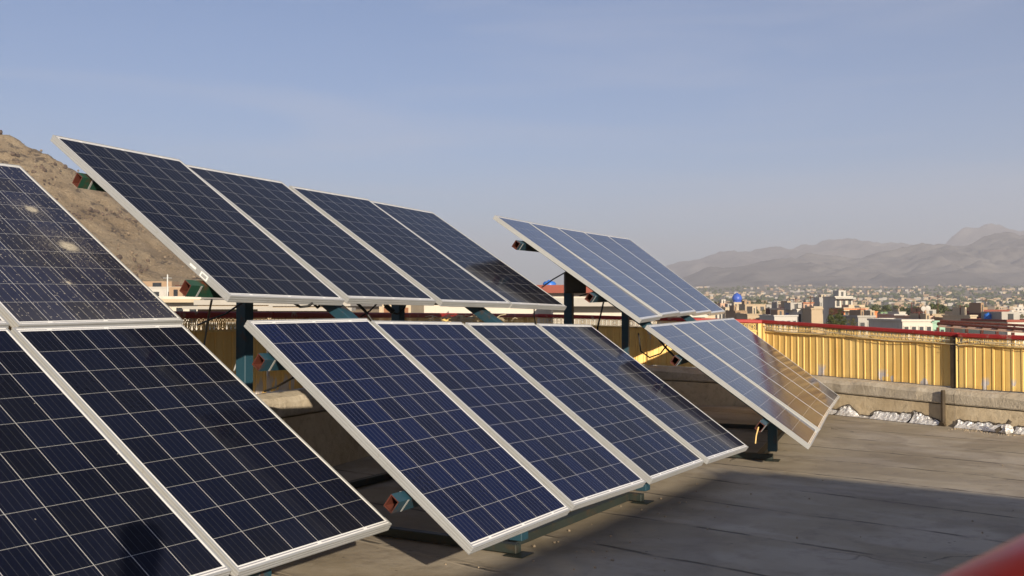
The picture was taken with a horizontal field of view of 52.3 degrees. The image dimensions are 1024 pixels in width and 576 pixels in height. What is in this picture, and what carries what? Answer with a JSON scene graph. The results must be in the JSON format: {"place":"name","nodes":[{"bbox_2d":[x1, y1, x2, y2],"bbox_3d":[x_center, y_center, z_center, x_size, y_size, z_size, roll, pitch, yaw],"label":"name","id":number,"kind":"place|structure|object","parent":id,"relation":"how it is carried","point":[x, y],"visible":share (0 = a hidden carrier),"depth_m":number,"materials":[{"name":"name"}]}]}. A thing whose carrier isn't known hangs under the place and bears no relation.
{"place":"outdoors","nodes":[
{"label":"outdoors","id":0,"kind":"place"},
{"bbox_2d":[0,134,203,286],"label":"hillside","id":1,"kind":"structure","parent":0,"point":[160,266],"depth_m":352.83,"materials":[{"name":"soil"}]},
{"bbox_2d":[0,130,149,276],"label":"rock outcrops","id":2,"kind":"object","parent":1,"relation":"on","point":[89,209],"visible":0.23,"depth_m":352.59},
{"bbox_2d":[3,149,199,277],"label":"boulders","id":3,"kind":"object","parent":1,"relation":"on","point":[132,252],"visible":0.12,"depth_m":350.42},
{"bbox_2d":[158,285,223,329],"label":"house","id":4,"kind":"structure","parent":0,"point":[176,299],"depth_m":74.93,"materials":[{"name":"beige concrete"}]},
{"bbox_2d":[182,300,272,390],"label":"house","id":5,"kind":"structure","parent":0,"point":[219,305],"depth_m":41.88,"materials":[{"name":"beige concrete"}]},
{"bbox_2d":[258,302,381,319],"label":"house","id":6,"kind":"structure","parent":0,"point":[311,308],"depth_m":37.90,"materials":[{"name":"beige concrete"}]},
{"bbox_2d":[379,305,423,320],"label":"house","id":7,"kind":"structure","parent":0,"point":[413,309],"depth_m":60.37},
{"bbox_2d":[424,305,448,320],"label":"house","id":8,"kind":"structure","parent":0,"point":[436,309],"depth_m":69.98,"materials":[{"name":"beige concrete"}]},
{"bbox_2d":[449,307,505,321],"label":"house","id":9,"kind":"structure","parent":0,"point":[465,310],"depth_m":59.99,"materials":[{"name":"beige concrete"}]},
{"bbox_2d":[0,0,1023,284],"label":"sky","id":10,"kind":"structure","parent":0,"point":[682,130],"materials":[{"name":"blue"}]},
{"bbox_2d":[228,406,1023,575],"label":"roof deck","id":11,"kind":"structure","parent":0,"point":[906,499],"depth_m":6.69,"materials":[{"name":"concrete"}]},
{"bbox_2d":[248,568,271,575],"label":"panel rack","id":12,"kind":"object","parent":11,"relation":"on","point":[267,572],"depth_m":4.61,"materials":[{"name":"green metal"}]},
{"bbox_2d":[0,314,9,327],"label":"solar panel","id":13,"kind":"object","parent":12,"relation":"on","point":[3,322],"visible":0.67,"depth_m":4.70,"materials":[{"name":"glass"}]},
{"bbox_2d":[0,163,183,327],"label":"solar panel","id":14,"kind":"object","parent":12,"relation":"on","point":[60,265],"visible":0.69,"depth_m":5.49,"materials":[{"name":"glass"}]},
{"bbox_2d":[0,326,231,575],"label":"solar panel","id":15,"kind":"object","parent":12,"relation":"on","point":[81,494],"visible":1,"depth_m":3.93,"materials":[{"name":"glass"}]},
{"bbox_2d":[11,323,391,575],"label":"solar panel","id":16,"kind":"object","parent":12,"relation":"on","point":[244,479],"visible":0.94,"depth_m":4.68,"materials":[{"name":"glass"}]},
{"bbox_2d":[256,393,285,420],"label":"parapet wall","id":17,"kind":"structure","parent":11,"relation":"on","point":[275,403],"depth_m":8.04,"materials":[{"name":"paint"}]},
{"bbox_2d":[8,311,272,393],"bbox_3d":[-3.295,0.399,4.089,0.072,0.684,8.669,0,-1,19],"label":"metal fence","id":18,"kind":"object","parent":17,"relation":"on","point":[220,344],"visible":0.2,"depth_m":7.61,"materials":[{"name":"metal"}]},
{"bbox_2d":[264,377,293,391],"bbox_3d":[-1.566,0.655,7.114,0.327,0.125,0.076,-1,-1,39],"label":"cable","id":19,"kind":"object","parent":17,"relation":"attached to","point":[282,383],"visible":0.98,"depth_m":7.15,"materials":[{"name":"black rubber"}]},
{"bbox_2d":[266,388,370,466],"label":"parapet wall","id":20,"kind":"structure","parent":11,"relation":"on","point":[318,428],"depth_m":8.65,"materials":[{"name":"paint"}]},
{"bbox_2d":[270,312,537,391],"bbox_3d":[-0.768,0.596,11.442,0.072,0.699,6.899,0,-1,19],"label":"metal fence","id":21,"kind":"object","parent":20,"relation":"on","point":[277,377],"visible":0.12,"depth_m":9.60,"materials":[{"name":"metal"}]},
{"bbox_2d":[72,172,653,557],"bbox_3d":[-0.593,0.361,7.213,2.782,2.246,4.324,-1,-1,29],"label":"panel rack","id":22,"kind":"object","parent":11,"relation":"on","point":[400,501],"visible":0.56,"depth_m":6.28,"materials":[{"name":"green metal"}]},
{"bbox_2d":[50,135,344,305],"bbox_3d":[-1.841,-0.390,6.161,1.650,0.042,0.994,38,14,23],"label":"solar panel","id":23,"kind":"object","parent":22,"relation":"on","point":[216,241],"visible":1,"depth_m":6.05,"materials":[{"name":"glass"}]},
{"bbox_2d":[203,299,212,344],"bbox_3d":[-1.702,0.218,5.850,0.023,0.309,0.541,0,-1,-21],"label":"cable","id":24,"kind":"object","parent":22,"relation":"hanging from","point":[208,316],"visible":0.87,"depth_m":5.93,"materials":[{"name":"black rubber"}]},
{"bbox_2d":[197,303,241,325],"bbox_3d":[-1.767,0.159,6.296,0.382,0.145,0.048,-1,-1,27],"label":"cable","id":25,"kind":"object","parent":22,"relation":"hanging from","point":[227,312],"visible":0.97,"depth_m":6.29,"materials":[{"name":"black rubber"}]},
{"bbox_2d":[185,164,435,305],"bbox_3d":[-1.369,-0.353,7.086,1.650,0.041,0.992,36,15,24],"label":"solar panel","id":26,"kind":"object","parent":22,"relation":"on","point":[348,268],"visible":0.89,"depth_m":7.01,"materials":[{"name":"glass"}]},
{"bbox_2d":[357,304,373,320],"bbox_3d":[-0.957,0.159,6.798,0.116,0.135,0.020,0,-1,0],"label":"cable","id":27,"kind":"object","parent":22,"relation":"hanging from","point":[365,311],"visible":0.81,"depth_m":6.79,"materials":[{"name":"black rubber"}]},
{"bbox_2d":[384,305,405,314],"bbox_3d":[-0.806,0.144,7.199,0.163,0.084,0.014,0,-1,0],"label":"cable","id":28,"kind":"object","parent":22,"relation":"hanging from","point":[402,309],"visible":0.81,"depth_m":7.19,"materials":[{"name":"black rubber"}]},
{"bbox_2d":[384,305,394,313],"bbox_3d":[-0.839,0.143,7.149,0.078,0.076,0.036,0,-1,0],"label":"connector","id":29,"kind":"object","parent":28,"relation":"attached to","point":[390,309],"visible":0.89,"depth_m":7.13,"materials":[{"name":"black rubber"}]},
{"bbox_2d":[289,186,510,307],"bbox_3d":[-0.860,-0.313,8.053,1.650,0.041,0.992,36,15,25],"label":"solar panel","id":30,"kind":"object","parent":22,"relation":"on","point":[440,278],"visible":0.88,"depth_m":7.97,"materials":[{"name":"glass"}]},
{"bbox_2d":[244,318,570,554],"bbox_3d":[-0.519,0.674,5.339,1.650,0.040,0.992,40,17,23],"label":"solar panel","id":31,"kind":"object","parent":22,"relation":"on","point":[469,484],"visible":1,"depth_m":5.23,"materials":[{"name":"glass"}]},
{"bbox_2d":[371,201,566,309],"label":"solar panel","id":32,"kind":"object","parent":22,"relation":"on","point":[514,288],"visible":0.9,"depth_m":8.89,"materials":[{"name":"glass"}]},
{"bbox_2d":[371,321,645,510],"bbox_3d":[-0.017,0.701,6.256,1.650,0.040,0.992,39,16,25],"label":"solar panel","id":33,"kind":"object","parent":22,"relation":"on","point":[570,462],"visible":0.94,"depth_m":6.17,"materials":[{"name":"glass"}]},
{"bbox_2d":[464,322,704,484],"bbox_3d":[0.502,0.734,7.158,1.650,0.042,0.992,39,16,24],"label":"solar panel","id":34,"kind":"object","parent":22,"relation":"on","point":[637,440],"visible":0.95,"depth_m":7.06,"materials":[{"name":"glass"}]},
{"bbox_2d":[536,323,747,463],"bbox_3d":[1.006,0.769,8.032,1.650,0.042,0.992,38,15,24],"label":"solar panel","id":35,"kind":"object","parent":22,"relation":"on","point":[706,438],"visible":0.98,"depth_m":7.95,"materials":[{"name":"glass"}]},
{"bbox_2d":[511,240,784,461],"bbox_3d":[1.796,0.471,11.290,2.594,2.182,5.418,0,-1,20],"label":"panel rack","id":36,"kind":"object","parent":11,"relation":"on","point":[775,433],"visible":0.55,"depth_m":9.48,"materials":[{"name":"teal metal"}]},
{"bbox_2d":[425,311,517,322],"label":"dry twigs","id":37,"kind":"object","parent":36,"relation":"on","point":[459,318],"visible":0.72,"depth_m":10.56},
{"bbox_2d":[564,271,585,292],"bbox_3d":[0.600,-0.055,9.905,0.200,0.205,0.116,0,-1,0],"label":"electrical box","id":38,"kind":"object","parent":36,"relation":"attached to","point":[572,284],"visible":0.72,"depth_m":9.85,"materials":[{"name":"black paint"}]},
{"bbox_2d":[567,273,584,290],"bbox_3d":[0.600,-0.056,9.850,0.170,0.175,0.005,0,-1,0],"label":"door","id":39,"kind":"structure","parent":38,"relation":"in","point":[573,284],"depth_m":9.85,"materials":[{"name":"black paint"}]},
{"bbox_2d":[493,215,661,322],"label":"solar panel","id":40,"kind":"object","parent":36,"relation":"on","point":[597,282],"visible":1,"depth_m":9.60,"materials":[{"name":"glass"}]},
{"bbox_2d":[529,222,680,317],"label":"solar panel","id":41,"kind":"object","parent":36,"relation":"on","point":[648,298],"visible":0.91,"depth_m":10.66,"materials":[{"name":"glass"}]},
{"bbox_2d":[557,227,696,316],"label":"solar panel","id":42,"kind":"object","parent":36,"relation":"on","point":[620,264],"visible":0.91,"depth_m":11.66,"materials":[{"name":"glass"}]},
{"bbox_2d":[583,231,711,315],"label":"solar panel","id":43,"kind":"object","parent":36,"relation":"on","point":[623,253],"visible":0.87,"depth_m":12.61,"materials":[{"name":"glass"}]},
{"bbox_2d":[638,333,666,357],"bbox_3d":[1.518,0.597,10.991,0.388,0.284,0.016,0,-1,0],"label":"cable","id":44,"kind":"object","parent":36,"relation":"hanging from","point":[644,353],"visible":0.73,"depth_m":10.98,"materials":[{"name":"black rubber"}]},
{"bbox_2d":[607,235,725,315],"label":"solar panel","id":45,"kind":"object","parent":36,"relation":"on","point":[632,247],"visible":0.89,"depth_m":13.54,"materials":[{"name":"glass"}]},
{"bbox_2d":[644,323,818,448],"bbox_3d":[1.935,0.814,9.104,1.650,0.041,0.992,37,11,17],"label":"solar panel","id":46,"kind":"object","parent":36,"relation":"on","point":[747,391],"visible":1,"depth_m":8.93,"materials":[{"name":"glass"}]},
{"bbox_2d":[671,321,825,430],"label":"solar panel","id":47,"kind":"object","parent":36,"relation":"on","point":[809,415],"visible":0.88,"depth_m":9.97,"materials":[{"name":"glass"}]},
{"bbox_2d":[689,320,830,417],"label":"solar panel","id":48,"kind":"object","parent":36,"relation":"on","point":[764,367],"visible":0.84,"depth_m":10.97,"materials":[{"name":"glass"}]},
{"bbox_2d":[707,319,835,408],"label":"solar panel","id":49,"kind":"object","parent":36,"relation":"on","point":[763,355],"visible":0.75,"depth_m":11.94,"materials":[{"name":"glass"}]},
{"bbox_2d":[722,318,839,401],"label":"solar panel","id":50,"kind":"object","parent":36,"relation":"on","point":[768,348],"visible":0.78,"depth_m":12.91,"materials":[{"name":"glass"}]},
{"bbox_2d":[643,365,746,405],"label":"parapet wall","id":51,"kind":"structure","parent":11,"relation":"on","point":[695,386],"depth_m":14.41,"materials":[{"name":"paint"}]},
{"bbox_2d":[536,314,761,366],"bbox_3d":[1.910,0.754,14.583,3.146,0.786,0.072,0,-1,4],"label":"metal fence","id":52,"kind":"object","parent":51,"relation":"on","point":[651,344],"visible":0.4,"depth_m":14.59,"materials":[{"name":"yellow metal"}]},
{"bbox_2d":[445,428,1023,570],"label":"grit","id":53,"kind":"object","parent":11,"relation":"on","point":[593,551],"visible":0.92,"depth_m":6.95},
{"bbox_2d":[835,404,871,417],"bbox_3d":[4.233,1.524,12.937,0.119,0.143,0.500,1,-1,-33],"label":"foil flashing","id":54,"kind":"object","parent":11,"relation":"on","point":[848,410],"visible":1,"depth_m":13.01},
{"bbox_2d":[812,375,959,426],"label":"parapet wall","id":55,"kind":"structure","parent":11,"relation":"on","point":[865,396],"depth_m":12.57,"materials":[{"name":"paint"}]},
{"bbox_2d":[761,320,957,385],"bbox_3d":[4.289,0.788,13.216,0.072,0.742,3.046,1,-1,-33],"label":"metal fence","id":56,"kind":"object","parent":55,"relation":"on","point":[918,361],"visible":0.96,"depth_m":13.02,"materials":[{"name":"yellow metal"}]},
{"bbox_2d":[764,326,949,339],"bbox_3d":[4.278,0.561,13.171,0.013,0.126,2.963,1,-1,-33],"label":"cable","id":57,"kind":"object","parent":56,"relation":"attached to","point":[859,335],"visible":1,"depth_m":13.02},
{"bbox_2d":[767,328,957,344],"bbox_3d":[4.292,0.598,13.134,0.009,0.143,2.917,1,-1,-33],"label":"cable","id":58,"kind":"object","parent":56,"relation":"attached to","point":[853,335],"visible":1,"depth_m":13.23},
{"bbox_2d":[956,337,959,387],"bbox_3d":[5.095,0.850,11.928,0.070,0.575,0.012,1,-1,-35],"label":"fence return","id":59,"kind":"object","parent":56,"relation":"attached to","point":[957,364],"visible":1,"depth_m":11.91,"materials":[{"name":"paint"}]},
{"bbox_2d":[950,337,955,387],"bbox_3d":[5.062,0.851,11.960,0.030,0.575,0.075,1,-1,-35],"label":"fence post","id":60,"kind":"object","parent":55,"relation":"on","point":[952,364],"visible":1,"depth_m":11.95,"materials":[{"name":"metal"}]},
{"bbox_2d":[870,410,911,421],"bbox_3d":[4.522,1.528,12.486,0.119,0.118,0.530,1,-1,-33],"label":"foil flashing","id":61,"kind":"object","parent":11,"relation":"on","point":[893,416],"visible":1,"depth_m":12.48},
{"bbox_2d":[909,410,940,425],"bbox_3d":[4.777,1.505,12.092,0.116,0.148,0.350,1,-1,-33],"label":"foil flashing","id":62,"kind":"object","parent":11,"relation":"on","point":[919,418],"visible":1,"depth_m":12.12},
{"bbox_2d":[939,390,945,426],"bbox_3d":[4.914,1.385,11.910,0.065,0.434,0.080,1,-1,-33],"label":"drain pipe","id":63,"kind":"object","parent":11,"relation":"on","point":[943,419],"visible":0.89,"depth_m":11.90,"materials":[{"name":"paint"}]},
{"bbox_2d":[953,419,1004,431],"bbox_3d":[5.163,1.516,11.516,0.119,0.104,0.570,1,-1,-35],"label":"foil flashing","id":64,"kind":"object","parent":11,"relation":"on","point":[979,425],"visible":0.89,"depth_m":11.55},
{"bbox_2d":[941,534,1023,575],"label":"handrail","id":65,"kind":"object","parent":11,"relation":"on","point":[1006,559],"visible":1,"depth_m":0.50,"materials":[{"name":"red"}]},
{"bbox_2d":[954,388,1023,430],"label":"parapet wall","id":66,"kind":"structure","parent":11,"relation":"on","point":[995,406],"depth_m":11.50,"materials":[{"name":"paint"}]},
{"bbox_2d":[958,333,1023,391],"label":"metal fence","id":67,"kind":"object","parent":66,"relation":"on","point":[983,366],"visible":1,"depth_m":11.56,"materials":[{"name":"yellow metal"}]},
{"bbox_2d":[957,339,1023,344],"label":"cable","id":68,"kind":"object","parent":67,"relation":"attached to","point":[990,342],"visible":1,"depth_m":11.54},
{"bbox_2d":[994,419,1013,434],"bbox_3d":[5.252,1.482,11.126,0.179,0.167,0.138,0,-1,0],"label":"foil wrapped stub","id":69,"kind":"object","parent":11,"relation":"on","point":[1006,428],"visible":1,"depth_m":11.10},
{"bbox_2d":[1012,425,1023,434],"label":"foil flashing","id":70,"kind":"object","parent":11,"relation":"on","point":[1019,429],"visible":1,"depth_m":11.17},
{"bbox_2d":[657,314,707,366],"bbox_3d":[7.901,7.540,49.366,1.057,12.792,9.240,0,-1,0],"label":"house","id":71,"kind":"structure","parent":0,"point":[702,316],"depth_m":44.98,"materials":[{"name":"beige concrete"}]},
{"bbox_2d":[715,299,727,306],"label":"house","id":72,"kind":"structure","parent":0,"point":[722,302],"depth_m":382.22,"materials":[{"name":"white concrete"}]},
{"bbox_2d":[720,303,731,318],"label":"house","id":73,"kind":"structure","parent":0,"point":[726,307],"depth_m":302.20,"materials":[{"name":"beige concrete"}]},
{"bbox_2d":[725,305,746,318],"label":"house","id":74,"kind":"structure","parent":0,"point":[731,311],"depth_m":192.64,"materials":[{"name":"brick"}]},
{"bbox_2d":[726,293,746,309],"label":"mosque","id":75,"kind":"structure","parent":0,"point":[736,298],"depth_m":422.37,"materials":[{"name":"blue"}]},
{"bbox_2d":[765,302,780,314],"bbox_3d":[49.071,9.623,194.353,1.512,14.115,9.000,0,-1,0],"label":"house","id":76,"kind":"structure","parent":0,"point":[774,305],"depth_m":195.60,"materials":[{"name":"beige concrete"}]},
{"bbox_2d":[759,307,797,331],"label":"house","id":77,"kind":"structure","parent":0,"point":[777,315],"depth_m":149.95,"materials":[{"name":"white concrete"}]},
{"bbox_2d":[805,302,822,307],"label":"house","id":78,"kind":"structure","parent":0,"point":[818,304],"depth_m":302.22,"materials":[{"name":"beige concrete"}]},
{"bbox_2d":[823,290,855,334],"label":"house","id":79,"kind":"structure","parent":0,"point":[834,300],"depth_m":232.27,"materials":[{"name":"white concrete"}]},
{"bbox_2d":[666,223,1023,277],"bbox_3d":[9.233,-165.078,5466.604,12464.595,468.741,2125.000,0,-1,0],"label":"mountain range","id":80,"kind":"structure","parent":0,"point":[856,248],"depth_m":5864.52,"materials":[{"name":"stone"}]},
{"bbox_2d":[828,299,868,322],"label":"house","id":81,"kind":"structure","parent":0,"point":[846,309],"depth_m":192.17,"materials":[{"name":"beige concrete"}]},
{"bbox_2d":[682,232,1023,285],"bbox_3d":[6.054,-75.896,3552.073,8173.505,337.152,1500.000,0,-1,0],"label":"foothills","id":82,"kind":"structure","parent":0,"point":[997,259],"depth_m":3486.91,"materials":[{"name":"stone"}]},
{"bbox_2d":[833,307,875,336],"bbox_3d":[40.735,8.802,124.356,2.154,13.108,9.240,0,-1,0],"label":"house","id":83,"kind":"structure","parent":0,"point":[859,317],"depth_m":120.53,"materials":[{"name":"white concrete"}]},
{"bbox_2d":[692,286,1023,375],"bbox_3d":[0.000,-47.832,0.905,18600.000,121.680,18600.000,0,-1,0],"label":"ground","id":84,"kind":"structure","parent":0,"point":[966,293],"depth_m":2199.29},
{"bbox_2d":[142,281,179,295],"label":"house","id":85,"kind":"structure","parent":84,"relation":"on","point":[158,288],"depth_m":172.25,"materials":[{"name":"beige concrete"}]},
{"bbox_2d":[506,308,550,323],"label":"house","id":86,"kind":"structure","parent":84,"relation":"on","point":[520,311],"depth_m":35.99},
{"bbox_2d":[537,280,592,297],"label":"house","id":87,"kind":"structure","parent":84,"relation":"on","point":[552,289],"depth_m":45.51,"materials":[{"name":"red"}]},
{"bbox_2d":[551,298,655,364],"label":"house","id":88,"kind":"structure","parent":84,"relation":"on","point":[582,306],"depth_m":33.99,"materials":[{"name":"beige concrete"}]},
{"bbox_2d":[735,306,765,330],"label":"house","id":89,"kind":"structure","parent":84,"relation":"on","point":[751,313],"depth_m":182.16,"materials":[{"name":"beige concrete"}]},
{"bbox_2d":[738,301,765,313],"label":"house","id":90,"kind":"structure","parent":84,"relation":"on","point":[745,304],"depth_m":329.95,"materials":[{"name":"beige concrete"}]},
{"bbox_2d":[769,298,790,314],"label":"house","id":91,"kind":"structure","parent":84,"relation":"on","point":[786,312],"depth_m":173.34,"materials":[{"name":"beige concrete"}]},
{"bbox_2d":[784,298,802,332],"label":"house","id":92,"kind":"structure","parent":84,"relation":"on","point":[792,308],"depth_m":167.22,"materials":[{"name":"white concrete"}]},
{"bbox_2d":[798,296,823,334],"bbox_3d":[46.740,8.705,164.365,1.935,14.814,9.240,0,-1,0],"label":"house","id":93,"kind":"structure","parent":84,"relation":"on","point":[812,315],"depth_m":159.96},
{"bbox_2d":[813,295,825,305],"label":"house","id":94,"kind":"structure","parent":84,"relation":"on","point":[818,299],"depth_m":452.65,"materials":[{"name":"beige concrete"}]},
{"bbox_2d":[824,313,847,335],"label":"tree","id":95,"kind":"object","parent":84,"relation":"on","point":[838,316],"visible":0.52,"depth_m":99.75,"materials":[{"name":"green plant"}]},
{"bbox_2d":[696,284,1023,308],"bbox_3d":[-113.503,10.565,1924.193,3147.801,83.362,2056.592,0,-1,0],"label":"city","id":96,"kind":"object","parent":84,"relation":"on","point":[869,300],"visible":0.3,"depth_m":1742.52,"materials":[{"name":"concrete"}]},
{"bbox_2d":[697,285,1023,307],"bbox_3d":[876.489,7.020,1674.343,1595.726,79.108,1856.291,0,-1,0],"label":"orchards","id":97,"kind":"object","parent":84,"relation":"on","point":[937,294],"visible":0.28,"depth_m":1724.43,"materials":[{"name":"green plant"}]},
{"bbox_2d":[909,311,944,340],"bbox_3d":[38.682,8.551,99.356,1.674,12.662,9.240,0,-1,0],"label":"house","id":98,"kind":"structure","parent":84,"relation":"on","point":[913,315],"depth_m":97.22,"materials":[{"name":"green concrete"}]},
{"bbox_2d":[929,303,940,313],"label":"tree","id":99,"kind":"object","parent":84,"relation":"on","point":[933,307],"visible":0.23,"depth_m":302.92,"materials":[{"name":"green plant"}]},
{"bbox_2d":[934,303,949,313],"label":"tree","id":100,"kind":"object","parent":84,"relation":"on","point":[943,308],"visible":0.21,"depth_m":307.99,"materials":[{"name":"green plant"}]},
{"bbox_2d":[936,320,1023,345],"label":"tin canopy","id":101,"kind":"object","parent":84,"relation":"on","point":[967,325],"visible":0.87,"depth_m":39.42,"materials":[{"name":"metal"}]},
{"bbox_2d":[987,304,1003,309],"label":"house","id":102,"kind":"structure","parent":84,"relation":"on","point":[994,306],"depth_m":964.58,"materials":[{"name":"beige concrete"}]},
{"bbox_2d":[1008,305,1023,311],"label":"house","id":103,"kind":"structure","parent":84,"relation":"on","point":[1019,308],"depth_m":898.89,"materials":[{"name":"white concrete"}]},
{"bbox_2d":[864,310,874,314],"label":"house","id":104,"kind":"structure","parent":0,"point":[869,312],"depth_m":142.56,"materials":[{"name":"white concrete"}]},
{"bbox_2d":[877,314,906,317],"bbox_3d":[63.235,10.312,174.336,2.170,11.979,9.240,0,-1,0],"label":"house","id":105,"kind":"structure","parent":0,"point":[884,315],"depth_m":173.56,"materials":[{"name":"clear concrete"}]},
{"bbox_2d":[887,308,905,313],"bbox_3d":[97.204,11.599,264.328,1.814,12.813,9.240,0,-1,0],"label":"house","id":106,"kind":"structure","parent":0,"point":[895,311],"depth_m":263.24,"materials":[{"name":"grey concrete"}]},
{"bbox_2d":[867,318,933,340],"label":"house","id":107,"kind":"structure","parent":0,"point":[914,324],"depth_m":94.96,"materials":[{"name":"white concrete"}]},
{"bbox_2d":[892,302,934,318],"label":"house","id":108,"kind":"structure","parent":0,"point":[923,309],"depth_m":153.53,"materials":[{"name":"grey concrete"}]},
{"bbox_2d":[926,309,944,316],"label":"house","id":109,"kind":"structure","parent":0,"point":[932,312],"depth_m":201.49,"materials":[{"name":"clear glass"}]},
{"bbox_2d":[934,311,951,319],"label":"house","id":110,"kind":"structure","parent":0,"point":[946,313],"depth_m":154.17,"materials":[{"name":"brown concrete"}]},
{"bbox_2d":[941,307,977,341],"bbox_3d":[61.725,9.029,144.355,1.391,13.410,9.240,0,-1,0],"label":"house","id":111,"kind":"structure","parent":0,"point":[959,313],"depth_m":143.95,"materials":[{"name":"grey concrete"}]},
{"bbox_2d":[967,303,983,318],"bbox_3d":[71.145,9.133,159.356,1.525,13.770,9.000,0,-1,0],"label":"house","id":112,"kind":"structure","parent":0,"point":[976,308],"depth_m":158.74,"materials":[{"name":"brick"}]},
{"bbox_2d":[966,307,1009,312],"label":"house","id":113,"kind":"structure","parent":0,"point":[986,309],"depth_m":169.96,"materials":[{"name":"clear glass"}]},
{"bbox_2d":[961,312,1023,345],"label":"house","id":114,"kind":"structure","parent":0,"point":[1004,317],"depth_m":92.32,"materials":[{"name":"brown concrete"}]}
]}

